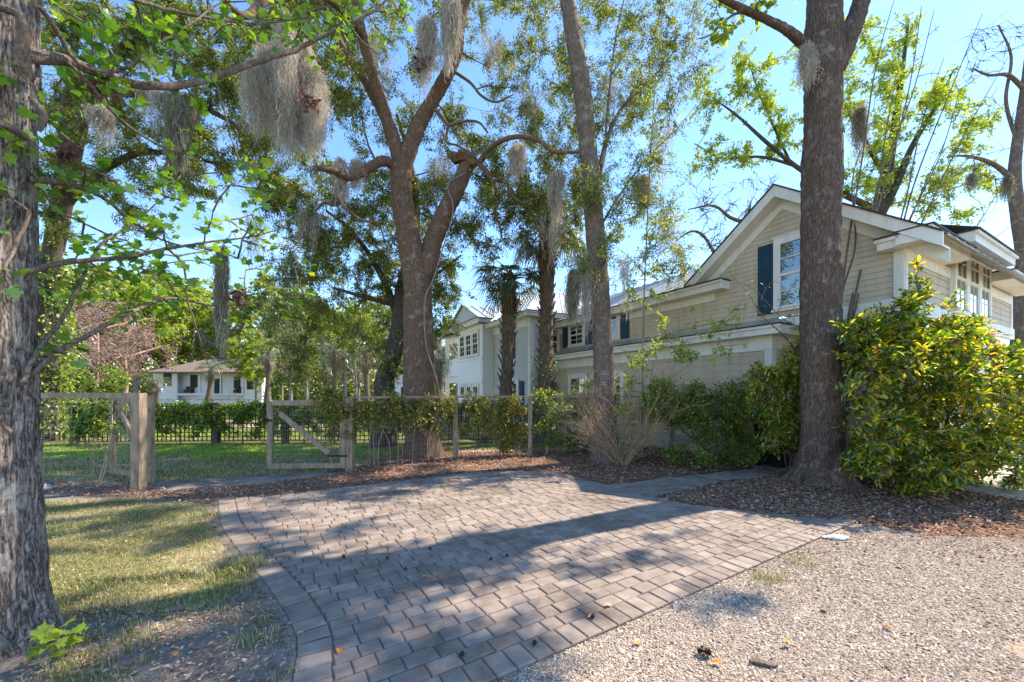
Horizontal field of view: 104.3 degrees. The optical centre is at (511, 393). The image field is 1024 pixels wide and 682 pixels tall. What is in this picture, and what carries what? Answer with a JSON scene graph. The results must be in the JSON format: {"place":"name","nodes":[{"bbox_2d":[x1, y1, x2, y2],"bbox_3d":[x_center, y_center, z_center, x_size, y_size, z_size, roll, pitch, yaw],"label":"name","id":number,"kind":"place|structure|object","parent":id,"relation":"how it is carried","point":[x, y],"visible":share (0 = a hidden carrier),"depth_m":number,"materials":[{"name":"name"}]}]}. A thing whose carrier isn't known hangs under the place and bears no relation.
{"place":"outdoors","nodes":[
{"label":"outdoors","id":0,"kind":"place"},
{"bbox_2d":[46,500,251,614],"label":"lawn","id":1,"kind":"structure","parent":0,"point":[201,547],"depth_m":3.94,"materials":[{"name":"plant"}]},
{"bbox_2d":[19,442,832,681],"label":"grass","id":2,"kind":"structure","parent":1,"relation":"on","point":[228,572],"depth_m":3.85,"materials":[{"name":"plant"}]},
{"bbox_2d":[25,615,88,662],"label":"seedling","id":3,"kind":"object","parent":2,"relation":"on","point":[42,630],"visible":1,"depth_m":2.35,"materials":[{"name":"green plant"}]},
{"bbox_2d":[43,444,448,481],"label":"back lawn","id":4,"kind":"structure","parent":0,"point":[126,480],"depth_m":8.33,"materials":[{"name":"plant"}]},
{"bbox_2d":[60,420,583,439],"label":"lawn","id":5,"kind":"structure","parent":0,"point":[309,429],"depth_m":16.06,"materials":[{"name":"plant"}]},
{"bbox_2d":[60,358,134,416],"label":"evergreen bush","id":6,"kind":"object","parent":5,"relation":"on","point":[108,386],"visible":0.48,"depth_m":19.83,"materials":[{"name":"green plant"}]},
{"bbox_2d":[37,0,329,441],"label":"live oak","id":7,"kind":"object","parent":5,"relation":"on","point":[58,234],"visible":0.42,"depth_m":12.47,"materials":[{"name":"green plant"}]},
{"bbox_2d":[38,255,91,433],"bbox_3d":[-16.014,-1.599,13.602,2.206,6.043,2.247,0,0,0],"label":"ivy","id":8,"kind":"object","parent":7,"relation":"attached to","point":[68,379],"visible":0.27,"depth_m":13.66,"materials":[{"name":"green plant"}]},
{"bbox_2d":[79,103,119,155],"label":"spanish moss","id":9,"kind":"object","parent":7,"relation":"hanging from","point":[101,120],"visible":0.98,"depth_m":8.95,"materials":[{"name":"plant"}]},
{"bbox_2d":[133,69,176,146],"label":"spanish moss","id":10,"kind":"object","parent":7,"relation":"hanging from","point":[151,97],"visible":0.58,"depth_m":10.91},
{"bbox_2d":[158,91,198,183],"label":"spanish moss","id":11,"kind":"object","parent":7,"relation":"hanging from","point":[176,116],"visible":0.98,"depth_m":9.90,"materials":[{"name":"plant"}]},
{"bbox_2d":[209,244,231,357],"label":"spanish moss","id":12,"kind":"object","parent":7,"relation":"hanging from","point":[221,285],"visible":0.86,"depth_m":11.93,"materials":[{"name":"plant"}]},
{"bbox_2d":[43,429,587,630],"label":"lawn grass","id":13,"kind":"structure","parent":5,"relation":"on","point":[180,447],"depth_m":11.04,"materials":[{"name":"plant"}]},
{"bbox_2d":[0,461,892,681],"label":"bare earth","id":14,"kind":"structure","parent":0,"point":[10,666],"depth_m":2.59,"materials":[{"name":"soil"}]},
{"bbox_2d":[109,395,154,484],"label":"gate","id":15,"kind":"structure","parent":14,"relation":"on","point":[113,469],"depth_m":7.28,"materials":[{"name":"brown wood"}]},
{"bbox_2d":[211,501,296,681],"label":"edging concrete","id":16,"kind":"object","parent":14,"relation":"on","point":[288,639],"visible":0.81,"depth_m":2.96,"materials":[{"name":"concrete"}]},
{"bbox_2d":[153,444,746,503],"bbox_3d":[-0.243,1.604,9.657,12.028,0.001,6.080,0,0,-11],"label":"mulch bed","id":17,"kind":"object","parent":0,"point":[336,478],"visible":0.39,"depth_m":8.26,"materials":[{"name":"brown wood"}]},
{"bbox_2d":[308,384,364,469],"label":"vine","id":18,"kind":"object","parent":17,"relation":"on","point":[328,395],"visible":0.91,"depth_m":8.13,"materials":[{"name":"green plant"}]},
{"bbox_2d":[340,381,442,466],"bbox_3d":[-2.561,0.669,8.804,2.471,1.867,0.815,0,0,-44],"label":"vine","id":19,"kind":"object","parent":17,"relation":"on","point":[364,407],"visible":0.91,"depth_m":8.71,"materials":[{"name":"green plant"}]},
{"bbox_2d":[414,392,462,460],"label":"vine","id":20,"kind":"object","parent":17,"relation":"on","point":[437,405],"visible":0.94,"depth_m":9.44,"materials":[{"name":"green plant"}]},
{"bbox_2d":[218,0,693,458],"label":"live oak","id":21,"kind":"object","parent":17,"relation":"on","point":[419,258],"visible":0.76,"depth_m":10.68,"materials":[{"name":"green plant"}]},
{"bbox_2d":[233,4,333,172],"bbox_3d":[-3.636,-4.728,6.527,1.290,2.422,1.333,0,0,29],"label":"spanish moss","id":22,"kind":"object","parent":21,"relation":"hanging from","point":[273,86],"visible":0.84,"depth_m":6.34,"materials":[{"name":"plant"}]},
{"bbox_2d":[291,204,323,259],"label":"spanish moss","id":23,"kind":"object","parent":21,"relation":"hanging from","point":[311,224],"visible":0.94,"depth_m":10.52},
{"bbox_2d":[330,156,352,208],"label":"spanish moss","id":24,"kind":"object","parent":21,"relation":"hanging from","point":[340,164],"visible":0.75,"depth_m":9.12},
{"bbox_2d":[348,158,367,195],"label":"spanish moss","id":25,"kind":"object","parent":21,"relation":"attached to","point":[355,164],"visible":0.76,"depth_m":9.35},
{"bbox_2d":[356,27,395,92],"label":"spanish moss","id":26,"kind":"object","parent":21,"relation":"hanging from","point":[376,49],"visible":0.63,"depth_m":10.64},
{"bbox_2d":[414,11,443,104],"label":"spanish moss","id":27,"kind":"object","parent":21,"relation":"hanging from","point":[426,36],"visible":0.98,"depth_m":9.50,"materials":[{"name":"plant"}]},
{"bbox_2d":[424,172,464,440],"bbox_3d":[-1.665,-2.191,9.903,0.999,6.739,0.334,0,0,0],"label":"climbing stem","id":28,"kind":"object","parent":21,"relation":"attached to","point":[431,284],"visible":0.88,"depth_m":9.87,"materials":[{"name":"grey plant"}]},
{"bbox_2d":[438,0,466,81],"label":"spanish moss","id":29,"kind":"object","parent":21,"relation":"hanging from","point":[450,22],"visible":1,"depth_m":9.53,"materials":[{"name":"plant"}]},
{"bbox_2d":[479,25,513,92],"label":"spanish moss","id":30,"kind":"object","parent":21,"relation":"hanging from","point":[491,55],"visible":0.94,"depth_m":10.90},
{"bbox_2d":[502,142,527,186],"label":"spanish moss","id":31,"kind":"object","parent":21,"relation":"hanging from","point":[517,152],"visible":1,"depth_m":9.33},
{"bbox_2d":[511,71,552,124],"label":"spanish moss","id":32,"kind":"object","parent":21,"relation":"hanging from","point":[532,101],"visible":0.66,"depth_m":10.44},
{"bbox_2d":[534,211,566,273],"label":"spanish moss","id":33,"kind":"object","parent":21,"relation":"hanging from","point":[554,246],"visible":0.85,"depth_m":10.03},
{"bbox_2d":[543,169,568,232],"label":"spanish moss","id":34,"kind":"object","parent":21,"relation":"hanging from","point":[557,180],"visible":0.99,"depth_m":9.31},
{"bbox_2d":[451,390,501,457],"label":"vine","id":35,"kind":"object","parent":17,"relation":"on","point":[478,406],"visible":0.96,"depth_m":9.92,"materials":[{"name":"green plant"}]},
{"bbox_2d":[488,393,532,455],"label":"vine","id":36,"kind":"object","parent":17,"relation":"on","point":[513,432],"visible":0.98,"depth_m":10.08,"materials":[{"name":"green plant"}]},
{"bbox_2d":[503,199,586,443],"bbox_3d":[1.130,-2.205,12.544,3.247,7.722,2.843,0,0,0],"label":"palmetto palm","id":37,"kind":"object","parent":17,"relation":"on","point":[546,294],"visible":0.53,"depth_m":12.43,"materials":[{"name":"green plant"}]},
{"bbox_2d":[530,348,560,439],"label":"ivy","id":38,"kind":"object","parent":37,"relation":"attached to","point":[544,391],"visible":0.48,"depth_m":12.46,"materials":[{"name":"green plant"}]},
{"bbox_2d":[523,387,594,454],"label":"vine","id":39,"kind":"object","parent":17,"relation":"on","point":[543,399],"visible":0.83,"depth_m":10.37,"materials":[{"name":"green plant"}]},
{"bbox_2d":[470,0,725,463],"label":"laurel oak","id":40,"kind":"object","parent":17,"relation":"on","point":[592,196],"visible":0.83,"depth_m":9.39,"materials":[{"name":"green plant"}]},
{"bbox_2d":[561,268,583,329],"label":"spanish moss","id":41,"kind":"object","parent":40,"relation":"hanging from","point":[572,309],"visible":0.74,"depth_m":9.21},
{"bbox_2d":[569,250,599,346],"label":"spanish moss","id":42,"kind":"object","parent":40,"relation":"hanging from","point":[586,289],"visible":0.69,"depth_m":9.12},
{"bbox_2d":[592,70,633,147],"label":"spanish moss","id":43,"kind":"object","parent":40,"relation":"hanging from","point":[612,91],"visible":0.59,"depth_m":9.78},
{"bbox_2d":[608,249,640,330],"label":"spanish moss","id":44,"kind":"object","parent":40,"relation":"hanging from","point":[623,270],"visible":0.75,"depth_m":9.48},
{"bbox_2d":[627,173,653,220],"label":"spanish moss","id":45,"kind":"object","parent":40,"relation":"hanging from","point":[644,183],"visible":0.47,"depth_m":9.75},
{"bbox_2d":[644,209,681,287],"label":"spanish moss","id":46,"kind":"object","parent":40,"relation":"hanging from","point":[664,232],"visible":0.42,"depth_m":9.65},
{"bbox_2d":[648,112,678,199],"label":"spanish moss","id":47,"kind":"object","parent":40,"relation":"hanging from","point":[664,134],"visible":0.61,"depth_m":10.16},
{"bbox_2d":[535,375,668,450],"bbox_3d":[2.430,0.492,10.852,3.742,2.246,1.866,0,0,27],"label":"leafy shrub","id":48,"kind":"object","parent":17,"relation":"on","point":[588,385],"visible":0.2,"depth_m":11.07,"materials":[{"name":"green plant"}]},
{"bbox_2d":[539,345,720,465],"bbox_3d":[2.432,0.246,8.844,3.780,2.726,3.298,0,0,0],"label":"bare shrub","id":49,"kind":"object","parent":17,"relation":"on","point":[630,455],"visible":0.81,"depth_m":8.65,"materials":[{"name":"brown plant"}]},
{"bbox_2d":[606,4,748,454],"bbox_3d":[3.471,-3.826,8.807,2.855,10.521,2.003,0,0,0],"label":"sapling","id":50,"kind":"object","parent":17,"relation":"on","point":[682,354],"visible":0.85,"depth_m":8.82,"materials":[{"name":"green plant"}]},
{"bbox_2d":[636,371,769,470],"bbox_3d":[4.302,0.671,8.732,3.413,2.294,1.833,0,0,0],"label":"hedge","id":51,"kind":"object","parent":17,"relation":"on","point":[732,409],"visible":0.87,"depth_m":8.52,"materials":[{"name":"green plant"}]},
{"bbox_2d":[13,525,1023,681],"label":"gravel","id":52,"kind":"structure","parent":0,"point":[862,648],"depth_m":2.73,"materials":[{"name":"gravel"}]},
{"bbox_2d":[37,0,1023,389],"label":"sky","id":53,"kind":"structure","parent":0,"point":[954,19],"materials":[{"name":"blue"}]},
{"bbox_2d":[44,398,1017,535],"bbox_3d":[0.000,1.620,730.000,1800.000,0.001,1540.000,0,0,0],"label":"ground","id":54,"kind":"structure","parent":0,"point":[358,441],"depth_m":13.34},
{"bbox_2d":[40,242,124,362],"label":"broadleaf tree","id":55,"kind":"object","parent":54,"relation":"on","point":[107,290],"visible":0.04,"depth_m":47.03,"materials":[{"name":"green plant"}]},
{"bbox_2d":[63,268,122,372],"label":"bare tree","id":56,"kind":"object","parent":54,"relation":"on","point":[90,357],"visible":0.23,"depth_m":27.14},
{"bbox_2d":[41,393,146,490],"bbox_3d":[-7.703,0.848,6.686,3.120,1.705,0.150,0,0,2],"label":"wire fence","id":57,"kind":"object","parent":54,"relation":"on","point":[138,441],"visible":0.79,"depth_m":6.62,"materials":[{"name":"brown wood"}]},
{"bbox_2d":[58,398,121,487],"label":"vine","id":58,"kind":"object","parent":57,"relation":"attached to","point":[91,427],"visible":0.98,"depth_m":6.61,"materials":[{"name":"green plant"}]},
{"bbox_2d":[59,304,130,378],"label":"bare tree","id":59,"kind":"object","parent":54,"relation":"on","point":[109,334],"visible":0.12,"depth_m":37.31,"materials":[{"name":"red plant"}]},
{"bbox_2d":[59,299,158,401],"bbox_3d":[-33.618,-3.100,32.183,8.308,9.641,7.778,0,0,-4],"label":"bare tree","id":60,"kind":"object","parent":54,"relation":"on","point":[132,336],"visible":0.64,"depth_m":32.20,"materials":[{"name":"red plant"}]},
{"bbox_2d":[76,301,187,404],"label":"bare tree","id":61,"kind":"object","parent":54,"relation":"on","point":[137,366],"visible":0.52,"depth_m":40.36,"materials":[{"name":"red plant"}]},
{"bbox_2d":[86,266,200,392],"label":"spring tree","id":62,"kind":"object","parent":54,"relation":"on","point":[177,319],"visible":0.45,"depth_m":62.00,"materials":[{"name":"green plant"}]},
{"bbox_2d":[102,266,212,368],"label":"broadleaf tree","id":63,"kind":"object","parent":54,"relation":"on","point":[153,358],"visible":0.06,"depth_m":72.67,"materials":[{"name":"green plant"}]},
{"bbox_2d":[127,277,233,399],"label":"spring tree","id":64,"kind":"object","parent":54,"relation":"on","point":[186,348],"visible":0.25,"depth_m":70.21,"materials":[{"name":"green plant"}]},
{"bbox_2d":[0,0,414,661],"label":"maple tree","id":65,"kind":"object","parent":54,"relation":"on","point":[28,604],"visible":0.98,"depth_m":2.72,"materials":[{"name":"green plant"}]},
{"bbox_2d":[195,359,227,401],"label":"palmetto palm","id":66,"kind":"object","parent":54,"relation":"on","point":[210,376],"visible":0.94,"depth_m":39.80,"materials":[{"name":"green plant"}]},
{"bbox_2d":[174,318,250,399],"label":"bare tree","id":67,"kind":"object","parent":54,"relation":"on","point":[211,340],"visible":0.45,"depth_m":61.81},
{"bbox_2d":[145,359,294,405],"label":"white house","id":68,"kind":"structure","parent":54,"relation":"on","point":[187,382],"depth_m":52.36,"materials":[{"name":"paint"}]},
{"bbox_2d":[194,298,275,399],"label":"spring tree","id":69,"kind":"object","parent":54,"relation":"on","point":[210,329],"visible":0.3,"depth_m":67.50,"materials":[{"name":"green plant"}]},
{"bbox_2d":[221,328,284,402],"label":"spring tree","id":70,"kind":"object","parent":54,"relation":"on","point":[247,370],"visible":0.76,"depth_m":46.60,"materials":[{"name":"green plant"}]},
{"bbox_2d":[60,351,456,399],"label":"woodland","id":71,"kind":"object","parent":54,"relation":"on","point":[350,389],"visible":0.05,"depth_m":104.00,"materials":[{"name":"green plant"}]},
{"bbox_2d":[249,339,282,407],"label":"palmetto palm","id":72,"kind":"object","parent":54,"relation":"on","point":[268,363],"visible":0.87,"depth_m":33.81,"materials":[{"name":"green plant"}]},
{"bbox_2d":[228,269,318,399],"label":"broadleaf tree","id":73,"kind":"object","parent":54,"relation":"on","point":[259,283],"visible":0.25,"depth_m":62.15,"materials":[{"name":"green plant"}]},
{"bbox_2d":[49,397,536,443],"bbox_3d":[-6.176,0.830,12.591,15.196,1.543,1.428,0,0,-3],"label":"hedge","id":74,"kind":"object","parent":54,"relation":"on","point":[240,414],"visible":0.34,"depth_m":12.38,"materials":[{"name":"green plant"}]},
{"bbox_2d":[255,318,331,399],"bbox_3d":[-22.131,-3.292,40.162,7.327,10.008,6.436,0,0,-3],"label":"bare tree","id":75,"kind":"object","parent":54,"relation":"on","point":[289,390],"visible":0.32,"depth_m":39.83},
{"bbox_2d":[69,403,535,444],"bbox_3d":[-6.150,1.000,12.700,14.901,1.400,0.179,0,0,-3],"label":"lattice fence","id":76,"kind":"object","parent":54,"relation":"on","point":[216,437],"visible":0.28,"depth_m":12.54,"materials":[{"name":"plant"}]},
{"bbox_2d":[256,286,349,399],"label":"broadleaf tree","id":77,"kind":"object","parent":54,"relation":"on","point":[295,292],"visible":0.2,"depth_m":59.82,"materials":[{"name":"green plant"}]},
{"bbox_2d":[317,341,352,392],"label":"palmetto palm","id":78,"kind":"object","parent":54,"relation":"on","point":[335,365],"visible":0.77,"depth_m":31.83,"materials":[{"name":"green plant"}]},
{"bbox_2d":[315,298,381,396],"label":"spring tree","id":79,"kind":"object","parent":54,"relation":"on","point":[344,376],"visible":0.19,"depth_m":65.49,"materials":[{"name":"green plant"}]},
{"bbox_2d":[321,330,381,400],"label":"bare tree","id":80,"kind":"object","parent":54,"relation":"on","point":[354,374],"visible":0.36,"depth_m":33.88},
{"bbox_2d":[344,339,379,409],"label":"palmetto palm","id":81,"kind":"object","parent":54,"relation":"on","point":[364,363],"visible":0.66,"depth_m":29.81,"materials":[{"name":"green plant"}]},
{"bbox_2d":[256,114,469,448],"bbox_3d":[-4.758,-3.723,12.990,6.892,10.766,4.818,0,0,0],"label":"live oak","id":82,"kind":"object","parent":54,"relation":"on","point":[388,367],"visible":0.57,"depth_m":12.20,"materials":[{"name":"green plant"}]},
{"bbox_2d":[342,288,402,372],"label":"broadleaf tree","id":83,"kind":"object","parent":54,"relation":"on","point":[380,314],"visible":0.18,"depth_m":67.60,"materials":[{"name":"green plant"}]},
{"bbox_2d":[434,349,457,403],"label":"palmetto palm","id":84,"kind":"object","parent":54,"relation":"on","point":[438,368],"visible":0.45,"depth_m":23.80,"materials":[{"name":"green plant"}]},
{"bbox_2d":[467,251,544,441],"bbox_3d":[-0.080,-1.457,13.012,2.982,6.235,2.889,0,0,0],"label":"palmetto palm","id":85,"kind":"object","parent":54,"relation":"on","point":[508,308],"visible":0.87,"depth_m":12.83,"materials":[{"name":"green plant"}]},
{"bbox_2d":[12,442,1023,681],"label":"leaf litter","id":86,"kind":"object","parent":54,"relation":"on","point":[969,526],"visible":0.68,"depth_m":5.88,"materials":[{"name":"plant"}]},
{"bbox_2d":[345,396,728,471],"bbox_3d":[0.879,0.882,9.732,9.019,1.635,1.550,0,0,-11],"label":"wire fence","id":87,"kind":"object","parent":54,"relation":"on","point":[350,454],"visible":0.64,"depth_m":9.80,"materials":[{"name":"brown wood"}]},
{"bbox_2d":[266,400,346,468],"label":"gate","id":88,"kind":"structure","parent":87,"relation":"attached to","point":[271,464],"depth_m":8.10,"materials":[{"name":"brown wood"}]},
{"bbox_2d":[674,171,781,325],"bbox_3d":[13.027,-6.079,23.668,7.475,15.513,3.805,0,0,-14],"label":"bare tree","id":89,"kind":"object","parent":54,"relation":"on","point":[728,216],"visible":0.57,"depth_m":23.53,"materials":[{"name":"grey plant"}]},
{"bbox_2d":[442,183,1023,481],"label":"house","id":90,"kind":"structure","parent":54,"relation":"on","point":[759,243],"depth_m":9.65,"materials":[{"name":"paint"}]},
{"bbox_2d":[567,324,584,347],"bbox_3d":[2.466,-2.272,15.237,0.100,0.985,1.060,0,0,-29],"label":"window","id":91,"kind":"structure","parent":90,"relation":"in","point":[575,338],"depth_m":15.23,"materials":[{"name":"white paint"}]},
{"bbox_2d":[568,373,587,410],"bbox_3d":[2.458,-0.032,14.946,0.100,1.405,1.160,0,0,-29],"label":"window","id":92,"kind":"structure","parent":90,"relation":"in","point":[581,377],"depth_m":14.90,"materials":[{"name":"white paint"}]},
{"bbox_2d":[771,230,799,312],"bbox_3d":[6.232,-2.673,8.543,0.100,1.685,1.220,0,0,-29],"label":"window","id":93,"kind":"structure","parent":90,"relation":"in","point":[786,247],"depth_m":8.82,"materials":[{"name":"glass"}]},
{"bbox_2d":[951,260,970,316],"bbox_3d":[9.639,-2.487,8.544,0.960,1.595,0.100,0,0,-29],"label":"window","id":94,"kind":"structure","parent":90,"relation":"in","point":[959,276],"depth_m":8.53,"materials":[{"name":"white paint"}]},
{"bbox_2d":[968,260,980,318],"bbox_3d":[10.424,-2.487,8.984,0.960,1.595,0.100,0,0,-29],"label":"window","id":95,"kind":"structure","parent":90,"relation":"in","point":[974,268],"depth_m":9.03,"materials":[{"name":"glass"}]},
{"bbox_2d":[981,264,993,323],"bbox_3d":[11.207,-2.487,9.427,0.960,1.595,0.100,0,0,-29],"label":"window","id":96,"kind":"structure","parent":90,"relation":"in","point":[986,274],"depth_m":9.43,"materials":[{"name":"glass"}]},
{"bbox_2d":[682,8,1005,225],"bbox_3d":[17.024,-9.458,19.853,18.943,22.323,5.122,0,0,-5],"label":"spring tree","id":97,"kind":"object","parent":54,"relation":"on","point":[937,100],"visible":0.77,"depth_m":19.03,"materials":[{"name":"green plant"}]},
{"bbox_2d":[847,103,874,168],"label":"spanish moss","id":98,"kind":"object","parent":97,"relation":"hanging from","point":[858,124],"visible":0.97,"depth_m":8.06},
{"bbox_2d":[929,15,1023,419],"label":"bare oak","id":99,"kind":"object","parent":54,"relation":"on","point":[1016,203],"visible":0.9,"depth_m":13.90,"materials":[{"name":"grey plant"}]},
{"bbox_2d":[996,173,1018,204],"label":"spanish moss","id":100,"kind":"object","parent":99,"relation":"hanging from","point":[1006,187],"visible":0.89,"depth_m":13.37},
{"bbox_2d":[218,468,856,681],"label":"paving","id":101,"kind":"structure","parent":0,"point":[537,498],"depth_m":3.82,"materials":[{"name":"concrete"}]},
{"bbox_2d":[496,524,1023,681],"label":"gravel drive","id":102,"kind":"structure","parent":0,"point":[1017,647],"depth_m":2.80,"materials":[{"name":"gravel"}]},
{"bbox_2d":[658,474,1023,539],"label":"leaf bed","id":103,"kind":"object","parent":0,"point":[1002,535],"visible":0.45,"depth_m":5.68,"materials":[{"name":"plant"}]},
{"bbox_2d":[735,336,800,469],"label":"evergreen shrub","id":104,"kind":"object","parent":103,"relation":"on","point":[783,416],"visible":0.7,"depth_m":7.58,"materials":[{"name":"green plant"}]},
{"bbox_2d":[696,0,870,490],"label":"sweetgum tree","id":105,"kind":"object","parent":103,"relation":"on","point":[831,32],"visible":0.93,"depth_m":6.87,"materials":[{"name":"brown plant"}]},
{"bbox_2d":[789,39,825,96],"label":"spanish moss","id":106,"kind":"object","parent":105,"relation":"hanging from","point":[805,62],"visible":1,"depth_m":6.85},
{"bbox_2d":[730,1,1017,435],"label":"sapling","id":107,"kind":"object","parent":103,"relation":"on","point":[852,309],"visible":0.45,"depth_m":8.03,"materials":[{"name":"grey plant"}]},
{"bbox_2d":[826,255,1023,497],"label":"evergreen shrub","id":108,"kind":"object","parent":103,"relation":"on","point":[939,352],"visible":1,"depth_m":5.97,"materials":[{"name":"green plant"}]},
{"bbox_2d":[746,452,1023,499],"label":"concrete drive","id":109,"kind":"structure","parent":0,"point":[989,489],"depth_m":6.74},
{"bbox_2d":[751,417,797,466],"bbox_3d":[5.700,1.065,8.606,0.620,1.070,0.778,0,0,-20],"label":"wheelie bin","id":110,"kind":"object","parent":109,"relation":"on","point":[771,459],"visible":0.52,"depth_m":8.45,"materials":[{"name":"black plastic"}]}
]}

